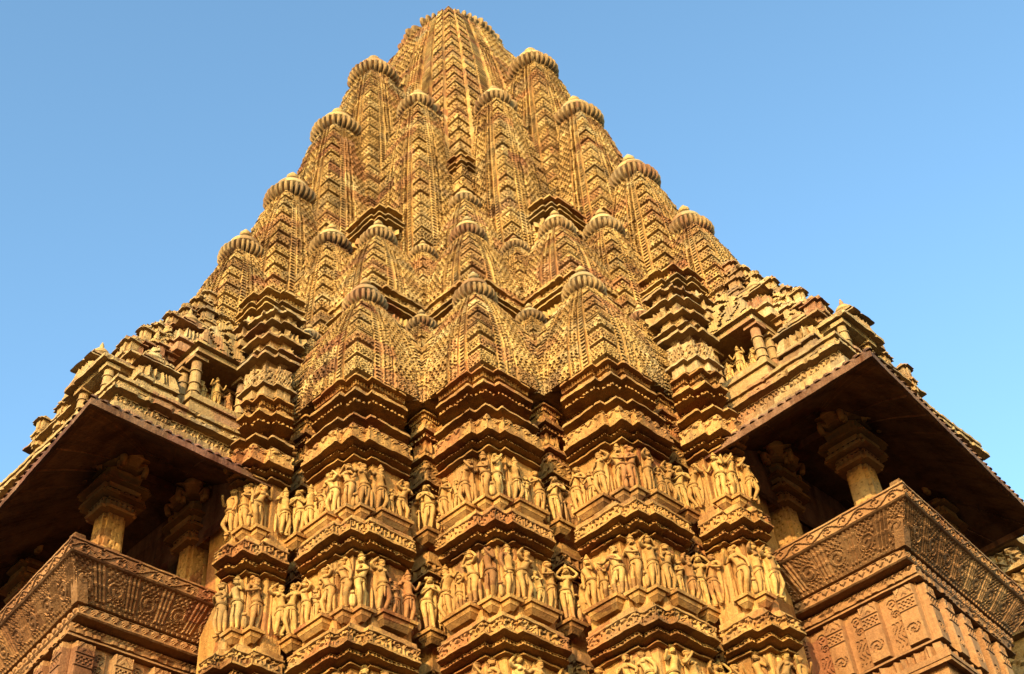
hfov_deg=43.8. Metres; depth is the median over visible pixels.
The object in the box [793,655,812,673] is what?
statue
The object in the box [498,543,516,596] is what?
statue
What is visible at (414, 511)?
beast statue
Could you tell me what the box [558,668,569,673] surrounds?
statue
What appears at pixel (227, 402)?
statue
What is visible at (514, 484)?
statue
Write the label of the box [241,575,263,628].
statue
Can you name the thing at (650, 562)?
statue
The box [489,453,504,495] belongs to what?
statue
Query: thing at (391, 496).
statue
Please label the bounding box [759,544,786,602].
statue
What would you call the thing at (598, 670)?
statue
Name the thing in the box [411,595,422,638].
beast statue
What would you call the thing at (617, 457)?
statue
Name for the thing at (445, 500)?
statue
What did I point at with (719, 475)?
statue
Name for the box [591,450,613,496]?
statue
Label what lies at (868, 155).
sky
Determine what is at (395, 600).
statue
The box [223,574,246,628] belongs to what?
statue
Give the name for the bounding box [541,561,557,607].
statue
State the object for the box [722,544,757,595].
statue
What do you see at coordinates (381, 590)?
statue
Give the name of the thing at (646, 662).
statue
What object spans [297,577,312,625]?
statue
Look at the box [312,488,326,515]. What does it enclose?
statue
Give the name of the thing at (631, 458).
statue
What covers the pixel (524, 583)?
statue
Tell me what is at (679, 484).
statue
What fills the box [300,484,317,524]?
statue
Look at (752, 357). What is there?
statue
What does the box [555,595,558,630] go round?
beast statue
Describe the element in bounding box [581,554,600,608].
statue
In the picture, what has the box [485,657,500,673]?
statue
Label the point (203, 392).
statue
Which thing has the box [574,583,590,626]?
beast statue
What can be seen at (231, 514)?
statue
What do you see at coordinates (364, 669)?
statue
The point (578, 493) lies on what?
statue
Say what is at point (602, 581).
statue
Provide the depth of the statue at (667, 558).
17.11 m
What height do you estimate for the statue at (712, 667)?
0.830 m
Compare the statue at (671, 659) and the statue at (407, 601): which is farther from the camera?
the statue at (407, 601)
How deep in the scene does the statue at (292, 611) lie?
17.25 m
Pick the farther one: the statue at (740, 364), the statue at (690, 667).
the statue at (740, 364)
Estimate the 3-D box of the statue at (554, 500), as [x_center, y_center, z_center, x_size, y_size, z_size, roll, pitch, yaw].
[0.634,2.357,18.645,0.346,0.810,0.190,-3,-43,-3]
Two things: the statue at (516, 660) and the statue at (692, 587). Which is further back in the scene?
the statue at (692, 587)
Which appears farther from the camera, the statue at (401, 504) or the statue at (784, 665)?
the statue at (401, 504)
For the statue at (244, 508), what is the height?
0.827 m
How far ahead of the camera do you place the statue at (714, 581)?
17.49 m
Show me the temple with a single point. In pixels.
(470, 236)
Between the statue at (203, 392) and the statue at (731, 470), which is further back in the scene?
the statue at (203, 392)
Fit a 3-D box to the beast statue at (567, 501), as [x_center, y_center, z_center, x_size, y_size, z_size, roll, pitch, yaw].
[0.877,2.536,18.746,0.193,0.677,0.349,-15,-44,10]
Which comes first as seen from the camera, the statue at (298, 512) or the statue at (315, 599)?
the statue at (315, 599)
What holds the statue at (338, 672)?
on the temple
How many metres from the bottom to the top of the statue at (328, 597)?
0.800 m
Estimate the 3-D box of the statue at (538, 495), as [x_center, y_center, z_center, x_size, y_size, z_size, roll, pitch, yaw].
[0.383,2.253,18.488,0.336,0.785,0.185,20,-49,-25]
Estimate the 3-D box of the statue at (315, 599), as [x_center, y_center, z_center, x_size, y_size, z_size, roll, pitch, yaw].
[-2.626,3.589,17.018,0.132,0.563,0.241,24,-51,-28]
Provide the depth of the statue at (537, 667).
16.05 m
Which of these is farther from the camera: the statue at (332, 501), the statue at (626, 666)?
the statue at (332, 501)
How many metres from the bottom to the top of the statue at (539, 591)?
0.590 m
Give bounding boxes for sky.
[0,0,1023,501]
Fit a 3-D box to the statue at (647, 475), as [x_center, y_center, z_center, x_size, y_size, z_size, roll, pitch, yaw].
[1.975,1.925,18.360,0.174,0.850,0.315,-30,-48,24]
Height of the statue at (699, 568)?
0.899 m
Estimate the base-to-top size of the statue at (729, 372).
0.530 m
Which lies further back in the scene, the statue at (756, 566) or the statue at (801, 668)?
the statue at (756, 566)
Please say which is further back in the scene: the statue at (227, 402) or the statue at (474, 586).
the statue at (227, 402)
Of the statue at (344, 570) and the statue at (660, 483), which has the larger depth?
the statue at (660, 483)
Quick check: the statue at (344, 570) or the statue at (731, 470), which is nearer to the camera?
the statue at (344, 570)
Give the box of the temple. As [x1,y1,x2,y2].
[0,6,1023,673]
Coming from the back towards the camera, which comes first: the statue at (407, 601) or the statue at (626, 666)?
the statue at (407, 601)
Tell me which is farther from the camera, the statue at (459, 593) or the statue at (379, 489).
the statue at (379, 489)
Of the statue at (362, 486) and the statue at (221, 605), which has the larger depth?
the statue at (362, 486)
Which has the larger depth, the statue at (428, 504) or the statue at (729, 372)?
the statue at (729, 372)
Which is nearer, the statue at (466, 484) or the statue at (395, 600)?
the statue at (395, 600)
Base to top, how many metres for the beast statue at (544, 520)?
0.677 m
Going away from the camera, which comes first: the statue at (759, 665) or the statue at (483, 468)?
the statue at (759, 665)
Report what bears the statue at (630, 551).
on the temple
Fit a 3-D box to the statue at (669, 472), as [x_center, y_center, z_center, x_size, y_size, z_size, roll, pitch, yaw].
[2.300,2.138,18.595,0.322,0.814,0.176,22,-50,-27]
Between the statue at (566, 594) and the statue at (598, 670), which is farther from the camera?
the statue at (566, 594)
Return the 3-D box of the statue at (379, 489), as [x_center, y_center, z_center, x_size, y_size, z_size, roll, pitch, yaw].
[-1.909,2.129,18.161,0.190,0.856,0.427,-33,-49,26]
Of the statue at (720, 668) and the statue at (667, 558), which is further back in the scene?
the statue at (667, 558)
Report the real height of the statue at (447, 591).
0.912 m
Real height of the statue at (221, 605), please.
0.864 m
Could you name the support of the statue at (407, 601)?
on the temple
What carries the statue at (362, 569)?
on the temple
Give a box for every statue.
[200,380,206,396]
[209,377,226,404]
[212,582,228,641]
[221,489,237,540]
[222,393,232,410]
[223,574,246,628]
[238,483,254,525]
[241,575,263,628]
[246,483,272,526]
[268,583,288,636]
[273,487,293,536]
[278,582,302,638]
[288,490,308,535]
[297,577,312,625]
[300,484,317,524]
[310,587,320,617]
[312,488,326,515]
[318,564,336,613]
[323,470,340,512]
[331,556,355,606]
[332,667,343,673]
[338,463,358,505]
[349,462,370,505]
[349,551,370,606]
[359,664,368,673]
[369,464,388,509]
[370,556,391,610]
[387,489,398,512]
[388,580,400,613]
[394,479,412,519]
[398,570,420,627]
[408,501,419,535]
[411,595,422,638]
[416,484,439,529]
[417,577,440,631]
[434,500,443,532]
[437,604,446,631]
[438,478,453,525]
[438,564,458,626]
[450,478,460,507]
[454,572,466,607]
[456,459,476,502]
[461,548,481,603]
[470,662,484,673]
[474,451,495,495]
[480,546,503,597]
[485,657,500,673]
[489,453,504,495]
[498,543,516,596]
[505,457,524,499]
[509,653,529,673]
[514,547,533,600]
[522,476,530,500]
[523,656,544,673]
[527,471,548,517]
[530,570,544,601]
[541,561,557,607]
[543,493,548,524]
[545,477,566,522]
[555,564,581,620]
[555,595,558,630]
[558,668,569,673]
[562,491,577,526]
[569,467,588,517]
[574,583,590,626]
[580,470,598,500]
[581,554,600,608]
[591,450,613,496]
[594,667,604,673]
[596,546,628,594]
[596,565,611,599]
[607,443,633,488]
[616,654,638,673]
[622,533,649,588]
[624,445,640,486]
[630,647,658,673]
[638,532,659,588]
[641,447,655,491]
[653,465,666,493]
[659,543,676,590]
[660,460,678,499]
[664,644,686,673]
[672,466,694,508]
[673,558,685,591]
[680,552,700,597]
[682,649,700,673]
[686,463,708,508]
[690,552,716,607]
[702,452,734,496]
[705,554,729,606]
[707,660,719,673]
[716,659,732,673]
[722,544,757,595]
[723,453,740,494]
[725,362,734,380]
[729,346,747,373]
[729,664,741,673]
[736,457,759,504]
[742,651,768,673]
[746,539,765,592]
[748,347,756,363]
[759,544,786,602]
[775,650,797,673]
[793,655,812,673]
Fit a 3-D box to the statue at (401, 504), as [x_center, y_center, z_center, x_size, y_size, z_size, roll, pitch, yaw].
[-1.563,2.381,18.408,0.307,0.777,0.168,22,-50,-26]
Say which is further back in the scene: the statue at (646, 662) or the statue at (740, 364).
the statue at (740, 364)
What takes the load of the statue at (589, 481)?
on the temple
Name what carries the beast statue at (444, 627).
on the temple
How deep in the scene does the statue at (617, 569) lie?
17.09 m
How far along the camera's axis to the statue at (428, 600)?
17.38 m
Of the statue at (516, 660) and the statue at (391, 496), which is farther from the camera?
the statue at (391, 496)
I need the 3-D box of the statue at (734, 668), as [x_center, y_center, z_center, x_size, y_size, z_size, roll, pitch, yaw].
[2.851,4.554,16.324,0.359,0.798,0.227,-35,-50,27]
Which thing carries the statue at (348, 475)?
on the temple
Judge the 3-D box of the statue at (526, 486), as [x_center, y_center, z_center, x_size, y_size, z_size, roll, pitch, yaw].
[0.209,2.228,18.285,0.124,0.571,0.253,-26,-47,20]
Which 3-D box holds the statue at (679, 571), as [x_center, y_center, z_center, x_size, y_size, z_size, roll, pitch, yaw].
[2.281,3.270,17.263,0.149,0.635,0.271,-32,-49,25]
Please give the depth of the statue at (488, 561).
16.99 m
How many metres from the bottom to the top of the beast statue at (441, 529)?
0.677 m
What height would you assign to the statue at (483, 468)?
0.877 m
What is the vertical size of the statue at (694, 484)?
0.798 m
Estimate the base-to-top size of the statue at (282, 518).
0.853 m
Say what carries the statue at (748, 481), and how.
on the temple
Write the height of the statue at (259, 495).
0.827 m
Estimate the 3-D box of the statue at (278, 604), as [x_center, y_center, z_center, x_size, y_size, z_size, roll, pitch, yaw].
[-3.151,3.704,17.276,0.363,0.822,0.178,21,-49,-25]
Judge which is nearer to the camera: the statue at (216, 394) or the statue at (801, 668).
the statue at (801, 668)
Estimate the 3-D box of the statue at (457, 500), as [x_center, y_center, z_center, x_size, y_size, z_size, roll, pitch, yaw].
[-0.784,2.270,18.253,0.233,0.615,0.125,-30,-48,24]
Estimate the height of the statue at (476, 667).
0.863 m

